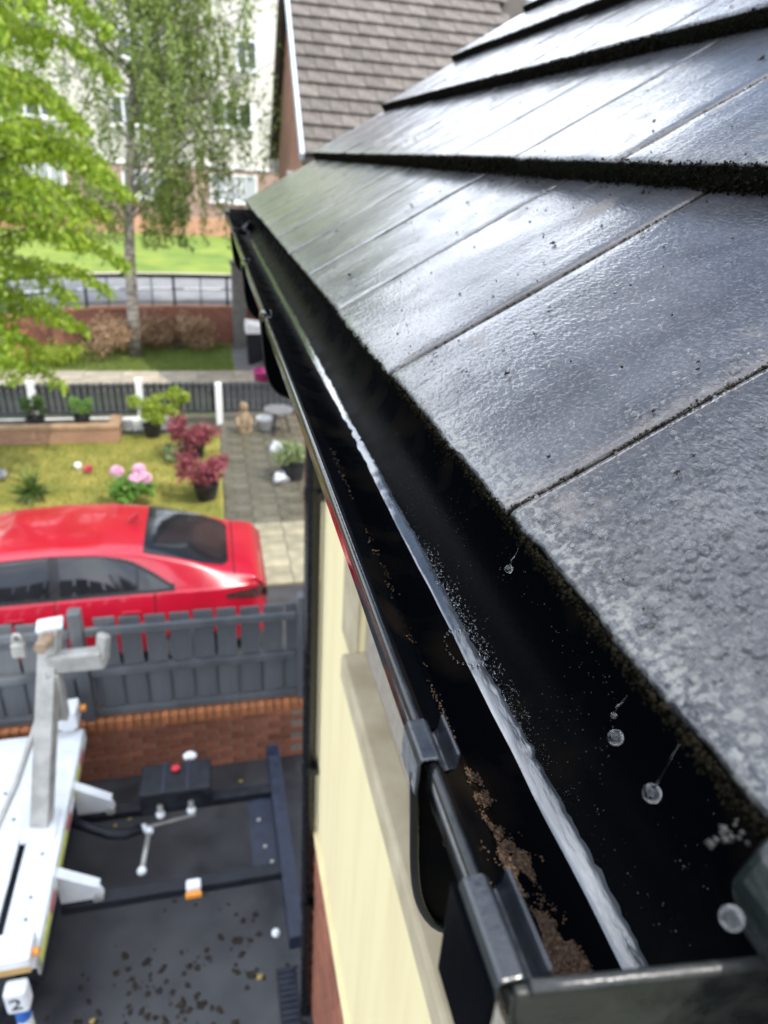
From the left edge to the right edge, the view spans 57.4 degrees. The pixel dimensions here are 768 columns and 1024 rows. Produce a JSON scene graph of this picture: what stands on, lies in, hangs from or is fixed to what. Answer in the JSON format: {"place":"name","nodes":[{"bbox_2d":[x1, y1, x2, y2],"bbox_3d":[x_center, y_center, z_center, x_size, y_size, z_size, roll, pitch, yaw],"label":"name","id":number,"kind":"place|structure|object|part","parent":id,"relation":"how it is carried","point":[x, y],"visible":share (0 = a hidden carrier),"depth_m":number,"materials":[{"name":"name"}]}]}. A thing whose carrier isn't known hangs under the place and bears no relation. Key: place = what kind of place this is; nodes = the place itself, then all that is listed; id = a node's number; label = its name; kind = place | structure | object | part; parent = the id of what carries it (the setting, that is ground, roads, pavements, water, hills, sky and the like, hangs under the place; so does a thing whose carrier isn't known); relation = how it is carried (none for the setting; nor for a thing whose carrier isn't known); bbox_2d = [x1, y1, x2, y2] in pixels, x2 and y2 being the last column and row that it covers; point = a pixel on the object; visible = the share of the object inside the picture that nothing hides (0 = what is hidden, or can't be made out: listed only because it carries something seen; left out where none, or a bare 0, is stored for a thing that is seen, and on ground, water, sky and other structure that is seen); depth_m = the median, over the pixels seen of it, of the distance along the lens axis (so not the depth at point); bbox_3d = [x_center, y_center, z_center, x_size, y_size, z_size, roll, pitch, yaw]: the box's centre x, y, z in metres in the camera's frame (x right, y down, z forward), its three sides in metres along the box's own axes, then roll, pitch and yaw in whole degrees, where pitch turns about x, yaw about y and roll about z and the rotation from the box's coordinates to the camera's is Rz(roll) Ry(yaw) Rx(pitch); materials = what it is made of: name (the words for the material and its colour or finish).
{"place":"outdoors","nodes":[
{"label":"outdoors","id":0,"kind":"place"},
{"bbox_2d":[0,433,224,518],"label":"lawn","id":1,"kind":"structure","parent":0,"point":[220,504],"depth_m":12.27,"materials":[{"name":"green plant"}]},
{"bbox_2d":[0,468,7,478],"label":"rock","id":2,"kind":"object","parent":1,"relation":"on","point":[3,473],"visible":0.92,"depth_m":11.89,"materials":[{"name":"white stone"}]},
{"bbox_2d":[7,463,52,507],"bbox_3d":[-5.554,-0.370,11.107,0.756,0.780,0.652,16,29,23],"label":"grass tuft","id":3,"kind":"object","parent":1,"relation":"on","point":[31,488],"visible":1,"depth_m":11.06,"materials":[{"name":"green plant"}]},
{"bbox_2d":[0,414,122,444],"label":"raised bed","id":4,"kind":"object","parent":1,"relation":"on","point":[22,432],"visible":1,"depth_m":13.39,"materials":[{"name":"wood"}]},
{"bbox_2d":[15,394,48,423],"bbox_3d":[-6.752,-1.897,13.492,0.531,0.777,0.549,-18,33,-36],"label":"potted shrub","id":5,"kind":"object","parent":4,"relation":"on","point":[35,408],"visible":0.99,"depth_m":13.43,"materials":[{"name":"green plant"}]},
{"bbox_2d":[68,396,92,422],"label":"potted shrub","id":6,"kind":"object","parent":4,"relation":"on","point":[80,416],"visible":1,"depth_m":13.58,"materials":[{"name":"green plant"}]},
{"bbox_2d":[0,0,142,397],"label":"broadleaf tree","id":7,"kind":"object","parent":1,"relation":"on","point":[20,188],"visible":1,"depth_m":9.52,"materials":[{"name":"green plant"}]},
{"bbox_2d":[74,462,81,469],"bbox_3d":[-5.407,-0.804,12.388,0.130,0.165,0.127,-3,27,-13],"label":"lawn globe","id":8,"kind":"object","parent":1,"relation":"on","point":[77,465],"visible":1,"depth_m":12.34,"materials":[{"name":"white plastic"}]},
{"bbox_2d":[83,465,92,472],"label":"red flower","id":9,"kind":"object","parent":1,"relation":"on","point":[88,468],"visible":1,"depth_m":12.26,"materials":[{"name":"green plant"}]},
{"bbox_2d":[106,463,156,504],"bbox_3d":[-3.982,-0.383,11.088,0.614,0.716,0.810,22,32,32],"label":"hydrangea","id":10,"kind":"object","parent":1,"relation":"on","point":[130,488],"visible":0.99,"depth_m":10.96,"materials":[{"name":"green plant"}]},
{"bbox_2d":[126,391,171,438],"bbox_3d":[-4.589,-1.920,13.867,0.857,0.934,0.894,-20,35,-39],"label":"lime shrub","id":11,"kind":"object","parent":1,"relation":"on","point":[152,425],"visible":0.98,"depth_m":13.75,"materials":[{"name":"green plant"}]},
{"bbox_2d":[160,442,185,460],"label":"leafy shrub","id":12,"kind":"object","parent":1,"relation":"on","point":[169,448],"visible":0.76,"depth_m":12.91,"materials":[{"name":"green plant"}]},
{"bbox_2d":[162,384,190,417],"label":"lime shrub","id":13,"kind":"object","parent":1,"relation":"on","point":[181,397],"visible":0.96,"depth_m":13.92,"materials":[{"name":"green plant"}]},
{"bbox_2d":[164,410,223,458],"bbox_3d":[-3.569,-1.362,12.935,1.113,0.886,0.721,10,27,12],"label":"red maple","id":14,"kind":"object","parent":1,"relation":"on","point":[196,438],"visible":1,"depth_m":12.86,"materials":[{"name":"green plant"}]},
{"bbox_2d":[171,444,229,501],"bbox_3d":[-2.978,-0.599,11.470,0.940,0.898,1.034,-3,27,-13],"label":"red maple","id":15,"kind":"object","parent":1,"relation":"on","point":[205,476],"visible":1,"depth_m":11.30,"materials":[{"name":"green plant"}]},
{"bbox_2d":[0,275,230,434],"bbox_3d":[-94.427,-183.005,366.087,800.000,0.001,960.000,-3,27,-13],"label":"ground","id":16,"kind":"structure","parent":0,"point":[194,418],"depth_m":15.37,"materials":[{"name":"grey concrete"}]},
{"bbox_2d":[0,416,172,430],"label":"white wall","id":17,"kind":"structure","parent":16,"relation":"on","point":[131,423],"depth_m":14.27,"materials":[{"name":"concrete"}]},
{"bbox_2d":[1,304,258,353],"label":"retaining wall","id":18,"kind":"structure","parent":16,"relation":"on","point":[221,316],"depth_m":20.17,"materials":[{"name":"brick"}]},
{"bbox_2d":[5,274,231,310],"bbox_3d":[-7.597,-5.689,18.602,15.079,0.877,2.264,-14,31,-31],"label":"railing","id":19,"kind":"object","parent":18,"relation":"on","point":[174,301],"visible":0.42,"depth_m":20.12,"materials":[{"name":"metal"}]},
{"bbox_2d":[0,378,293,424],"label":"slatted fence","id":20,"kind":"object","parent":16,"relation":"on","point":[137,387],"visible":0.6,"depth_m":14.34,"materials":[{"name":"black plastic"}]},
{"bbox_2d":[268,0,529,180],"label":"gabled house","id":21,"kind":"structure","parent":16,"relation":"on","point":[347,66],"depth_m":14.05,"materials":[{"name":"tile"}]},
{"bbox_2d":[0,228,232,273],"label":"grass bank","id":22,"kind":"structure","parent":0,"point":[215,255],"depth_m":28.25,"materials":[{"name":"green plant"}]},
{"bbox_2d":[0,211,229,236],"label":"garden wall","id":23,"kind":"structure","parent":22,"relation":"on","point":[194,225],"depth_m":35.05,"materials":[{"name":"orange brick"}]},
{"bbox_2d":[0,0,277,218],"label":"apartment block","id":24,"kind":"structure","parent":22,"relation":"on","point":[264,29],"depth_m":35.26,"materials":[{"name":"white paint"}]},
{"bbox_2d":[4,14,48,51],"bbox_3d":[-16.821,-22.258,32.542,2.360,1.400,0.200,-3,27,-13],"label":"window","id":25,"kind":"structure","parent":24,"relation":"in","point":[20,14],"depth_m":32.54,"materials":[{"name":"white plastic"}]},
{"bbox_2d":[8,93,55,119],"bbox_3d":[-16.983,-19.757,33.791,2.360,1.400,0.200,-3,27,-13],"label":"window","id":26,"kind":"structure","parent":24,"relation":"in","point":[43,111],"depth_m":34.01,"materials":[{"name":"white plastic"}]},
{"bbox_2d":[20,162,66,194],"bbox_3d":[-17.178,-16.742,35.295,2.360,1.450,0.200,-3,27,-13],"label":"window","id":27,"kind":"structure","parent":24,"relation":"in","point":[49,169],"depth_m":35.28,"materials":[{"name":"white plastic"}]},
{"bbox_2d":[110,94,149,128],"bbox_3d":[-12.660,-19.889,34.841,1.860,1.400,0.200,-3,27,-13],"label":"window","id":28,"kind":"structure","parent":24,"relation":"in","point":[122,109],"depth_m":34.77,"materials":[{"name":"white plastic"}]},
{"bbox_2d":[115,26,154,59],"bbox_3d":[-11.934,-22.486,33.689,1.910,1.350,0.200,-3,27,-13],"label":"window","id":29,"kind":"structure","parent":24,"relation":"in","point":[127,29],"depth_m":33.61,"materials":[{"name":"white plastic"}]},
{"bbox_2d":[121,168,161,199],"bbox_3d":[-12.411,-16.986,36.403,2.360,1.450,0.200,-3,27,-13],"label":"window","id":30,"kind":"structure","parent":24,"relation":"in","point":[123,174],"depth_m":36.22,"materials":[{"name":"white plastic"}]},
{"bbox_2d":[210,101,254,131],"bbox_3d":[-7.787,-20.272,35.904,2.260,1.300,0.200,-3,27,-13],"label":"window","id":31,"kind":"structure","parent":24,"relation":"in","point":[250,121],"depth_m":36.01,"materials":[{"name":"white plastic"}]},
{"bbox_2d":[209,173,256,204],"bbox_3d":[-8.009,-17.212,37.426,2.610,1.450,0.200,-3,27,-13],"label":"window","id":32,"kind":"structure","parent":24,"relation":"in","point":[250,188],"depth_m":37.47,"materials":[{"name":"white plastic"}]},
{"bbox_2d":[235,39,259,73],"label":"window","id":33,"kind":"structure","parent":24,"relation":"in","point":[254,43],"depth_m":34.93,"materials":[{"name":"white plastic"}]},
{"bbox_2d":[1,298,231,312],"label":"footway","id":34,"kind":"structure","parent":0,"point":[156,300],"depth_m":20.89,"materials":[{"name":"grey concrete"}]},
{"bbox_2d":[3,277,231,304],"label":"road","id":35,"kind":"structure","parent":0,"point":[119,283],"depth_m":23.02,"materials":[{"name":"grey asphalt"}]},
{"bbox_2d":[0,272,230,276],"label":"kerb","id":36,"kind":"structure","parent":35,"relation":"on","point":[156,273],"depth_m":25.31,"materials":[{"name":"concrete"}]},
{"bbox_2d":[137,288,170,288],"bbox_3d":[-7.614,-7.330,23.015,1.202,0.004,0.220,-6,28,-19],"label":"road marking","id":37,"kind":"object","parent":35,"relation":"on","point":[154,288],"visible":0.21,"depth_m":23.05,"materials":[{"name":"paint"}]},
{"bbox_2d":[29,343,234,372],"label":"grass verge","id":38,"kind":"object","parent":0,"point":[233,367],"depth_m":19.09,"materials":[{"name":"green plant"}]},
{"bbox_2d":[11,330,28,357],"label":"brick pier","id":39,"kind":"structure","parent":38,"relation":"on","point":[21,331],"depth_m":18.29,"materials":[{"name":"brown brick"}]},
{"bbox_2d":[26,337,89,366],"bbox_3d":[-8.594,-4.208,18.307,1.819,0.694,1.278,16,29,23],"label":"ground ivy","id":40,"kind":"object","parent":38,"relation":"on","point":[63,353],"visible":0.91,"depth_m":18.11,"materials":[{"name":"green plant"}]},
{"bbox_2d":[77,310,152,361],"bbox_3d":[-7.388,-4.833,19.037,2.191,1.236,2.421,-3,27,-13],"label":"dead bush","id":41,"kind":"object","parent":38,"relation":"on","point":[119,330],"visible":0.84,"depth_m":18.69,"materials":[{"name":"brown plant"}]},
{"bbox_2d":[0,0,283,357],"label":"birch tree","id":42,"kind":"object","parent":38,"relation":"on","point":[183,40],"visible":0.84,"depth_m":16.55,"materials":[{"name":"green plant"}]},
{"bbox_2d":[139,307,218,352],"bbox_3d":[-5.897,-5.218,19.948,2.353,1.269,1.493,7,27,7],"label":"dead bush","id":43,"kind":"object","parent":38,"relation":"on","point":[193,333],"visible":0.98,"depth_m":19.91,"materials":[{"name":"brown plant"}]},
{"bbox_2d":[0,370,270,393],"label":"pavement","id":44,"kind":"structure","parent":0,"point":[96,377],"depth_m":17.41,"materials":[{"name":"beige concrete"}]},
{"bbox_2d":[11,584,319,1023],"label":"driveway","id":45,"kind":"structure","parent":0,"point":[209,840],"depth_m":5.24,"materials":[{"name":"grey asphalt"}]},
{"bbox_2d":[0,503,266,663],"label":"red car","id":46,"kind":"object","parent":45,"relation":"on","point":[92,561],"visible":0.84,"depth_m":7.52,"materials":[{"name":"paint"}]},
{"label":"side window","id":47,"kind":"part","parent":46,"relation":"part of","materials":[{"name":"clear glass"}]},
{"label":"side window","id":48,"kind":"part","parent":46,"relation":"part of","materials":[{"name":"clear glass"}]},
{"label":"side window","id":49,"kind":"part","parent":46,"relation":"part of","materials":[{"name":"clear glass"}]},
{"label":"rear window","id":50,"kind":"part","parent":46,"relation":"part of","materials":[{"name":"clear glass"}]},
{"bbox_2d":[0,616,300,1023],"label":"access platform","id":51,"kind":"structure","parent":45,"relation":"on","point":[45,793],"depth_m":4.93,"materials":[{"name":"white paint"}]},
{"bbox_2d":[0,687,302,781],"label":"plinth wall","id":52,"kind":"structure","parent":45,"relation":"on","point":[123,745],"depth_m":6.41,"materials":[{"name":"brick"}]},
{"bbox_2d":[0,591,303,727],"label":"board fence","id":53,"kind":"object","parent":52,"relation":"on","point":[135,681],"visible":0.83,"depth_m":6.07,"materials":[{"name":"grey paint"}]},
{"bbox_2d":[45,893,307,1023],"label":"leaf litter","id":54,"kind":"object","parent":45,"relation":"on","point":[202,1004],"visible":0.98,"depth_m":4.88,"materials":[{"name":"brown plant"}]},
{"bbox_2d":[257,973,262,979],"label":"fallen leaf","id":55,"kind":"object","parent":45,"relation":"on","point":[259,976],"visible":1,"depth_m":4.95,"materials":[{"name":"yellow plant"}]},
{"bbox_2d":[276,965,301,1023],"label":"drain channel","id":56,"kind":"object","parent":45,"relation":"on","point":[288,995],"visible":1,"depth_m":4.85,"materials":[{"name":"black metal"}]},
{"bbox_2d":[244,0,767,1023],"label":"house","id":57,"kind":"structure","parent":45,"relation":"on","point":[544,158],"depth_m":0.70,"materials":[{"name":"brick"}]},
{"bbox_2d":[237,221,325,1016],"bbox_3d":[-0.515,1.153,3.709,0.401,4.973,0.110,10,27,12],"label":"downpipe","id":58,"kind":"object","parent":57,"relation":"attached to","point":[313,497],"visible":0.67,"depth_m":3.54,"materials":[{"name":"black plastic"}]},
{"bbox_2d":[341,558,453,1023],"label":"window","id":59,"kind":"structure","parent":57,"relation":"in","point":[388,784],"depth_m":1.92,"materials":[{"name":"white plastic"}]},
{"bbox_2d":[222,207,767,1023],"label":"gutter","id":60,"kind":"object","parent":57,"relation":"attached to","point":[472,903],"visible":0.94,"depth_m":0.33,"materials":[{"name":"plastic"}]},
{"bbox_2d":[242,225,648,968],"bbox_3d":[-0.240,-0.505,1.581,0.013,0.004,3.083,-3,27,-13],"label":"rainwater","id":61,"kind":"object","parent":60,"relation":"on","point":[618,933],"visible":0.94,"depth_m":0.36,"materials":[{"name":"clear liquid"}]},
{"bbox_2d":[330,442,594,976],"bbox_3d":[0.005,0.048,0.491,0.035,0.018,0.593,-3,27,-13],"label":"silt","id":62,"kind":"object","parent":60,"relation":"on","point":[566,958],"visible":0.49,"depth_m":0.29,"materials":[{"name":"brown soil"}]},
{"bbox_2d":[443,627,487,666],"bbox_3d":[0.051,0.083,0.437,0.026,0.007,0.039,-3,27,-13],"label":"splash ring","id":63,"kind":"object","parent":60,"relation":"on","point":[468,664],"visible":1,"depth_m":0.43,"materials":[{"name":"clear liquid"}]},
{"bbox_2d":[301,319,653,941],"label":"gutter beads","id":64,"kind":"object","parent":60,"relation":"on","point":[548,770],"visible":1,"depth_m":0.39,"materials":[{"name":"clear liquid"}]},
{"bbox_2d":[301,281,732,945],"bbox_3d":[-0.043,-0.180,0.904,0.033,0.043,1.484,-3,27,-13],"label":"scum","id":65,"kind":"object","parent":60,"relation":"on","point":[551,697],"visible":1,"depth_m":0.37,"materials":[{"name":"white"}]},
{"bbox_2d":[504,548,518,572],"bbox_3d":[0.069,0.026,0.378,0.006,0.015,0.005,-3,27,-13],"label":"water drop","id":66,"kind":"object","parent":57,"relation":"attached to","point":[508,568],"visible":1,"depth_m":0.38,"materials":[{"name":"white"}]},
{"bbox_2d":[402,219,767,767],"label":"rain beads","id":67,"kind":"object","parent":57,"relation":"on","point":[653,609],"visible":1,"depth_m":0.31,"materials":[{"name":"clear liquid"}]},
{"bbox_2d":[608,729,623,745],"bbox_3d":[0.093,0.091,0.282,0.006,0.006,0.006,-3,27,-13],"label":"water drop","id":68,"kind":"object","parent":57,"relation":"attached to","point":[615,737],"visible":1,"depth_m":0.28,"materials":[{"name":"white"}]},
{"bbox_2d":[610,695,627,717],"bbox_3d":[0.095,0.079,0.283,0.005,0.011,0.002,-3,27,-13],"label":"water drop","id":69,"kind":"object","parent":57,"relation":"attached to","point":[613,715],"visible":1,"depth_m":0.28,"materials":[{"name":"white"}]},
{"bbox_2d":[642,743,679,802],"bbox_3d":[0.101,0.095,0.255,0.009,0.027,0.007,-3,27,-13],"label":"water drop","id":70,"kind":"object","parent":57,"relation":"attached to","point":[651,793],"visible":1,"depth_m":0.26,"materials":[{"name":"white"}]},
{"bbox_2d":[719,905,744,930],"bbox_3d":[0.093,0.109,0.188,0.006,0.006,0.006,-3,27,-13],"label":"water drop","id":71,"kind":"object","parent":57,"relation":"attached to","point":[731,917],"visible":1,"depth_m":0.19,"materials":[{"name":"white"}]},
{"bbox_2d":[704,819,767,960],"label":"verge cap","id":72,"kind":"object","parent":57,"relation":"attached to","point":[750,889],"visible":0.97,"depth_m":0.20,"materials":[{"name":"black plastic"}]},
{"bbox_2d":[231,343,263,370],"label":"side path","id":73,"kind":"structure","parent":0,"point":[240,359],"depth_m":19.57,"materials":[{"name":"grey concrete"}]},
{"bbox_2d":[229,259,246,347],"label":"gate pier","id":74,"kind":"structure","parent":73,"relation":"on","point":[239,309],"depth_m":20.35,"materials":[{"name":"grey concrete"}]},
{"bbox_2d":[244,319,263,364],"bbox_3d":[-3.422,-4.686,19.356,0.796,1.117,0.750,-3,27,-13],"label":"storage box","id":75,"kind":"object","parent":73,"relation":"on","point":[253,343],"visible":0.6,"depth_m":19.05,"materials":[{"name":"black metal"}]},
{"bbox_2d":[252,362,267,381],"bbox_3d":[-3.043,-3.520,17.718,0.556,0.538,0.550,-3,27,-13],"label":"pink bucket","id":76,"kind":"object","parent":73,"relation":"on","point":[260,374],"visible":0.47,"depth_m":17.59,"materials":[{"name":"plastic"}]},
{"bbox_2d":[219,389,321,586],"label":"path","id":77,"kind":"structure","parent":0,"point":[255,496],"depth_m":11.90,"materials":[{"name":"beige stone"}]},
{"bbox_2d":[235,402,252,433],"bbox_3d":[-2.879,-1.935,14.399,0.350,0.684,0.379,-3,27,-13],"label":"garden ornament","id":78,"kind":"object","parent":77,"relation":"on","point":[244,420],"visible":1,"depth_m":14.31,"materials":[{"name":"beige stone"}]},
{"bbox_2d":[256,415,272,430],"bbox_3d":[-2.499,-1.838,14.685,0.350,0.300,0.345,-3,27,-13],"label":"planter","id":79,"kind":"object","parent":77,"relation":"on","point":[264,422],"visible":1,"depth_m":14.59,"materials":[{"name":"white plastic"}]},
{"bbox_2d":[264,404,292,435],"bbox_3d":[-2.184,-1.872,14.518,0.598,0.554,0.598,-3,27,-13],"label":"garden table","id":80,"kind":"object","parent":77,"relation":"on","point":[275,410],"visible":1,"depth_m":14.38,"materials":[{"name":"grey metal"}]},
{"bbox_2d":[269,438,304,481],"bbox_3d":[-1.616,-0.927,12.418,0.641,0.797,0.790,15,29,22],"label":"potted plant","id":81,"kind":"object","parent":77,"relation":"on","point":[290,458],"visible":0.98,"depth_m":12.28,"materials":[{"name":"green plant"}]},
{"bbox_2d":[269,440,282,452],"bbox_3d":[-2.108,-1.264,13.676,0.262,0.254,0.287,-14,31,-31],"label":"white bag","id":82,"kind":"object","parent":81,"relation":"attached to","point":[275,444],"visible":0.71,"depth_m":13.62,"materials":[{"name":"white plastic"}]},
{"bbox_2d":[273,470,289,483],"bbox_3d":[-1.812,-0.585,12.328,0.295,0.261,0.274,-3,27,-13],"label":"rock","id":83,"kind":"object","parent":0,"point":[280,477],"visible":0.99,"depth_m":12.23,"materials":[{"name":"white stone"}]}
]}

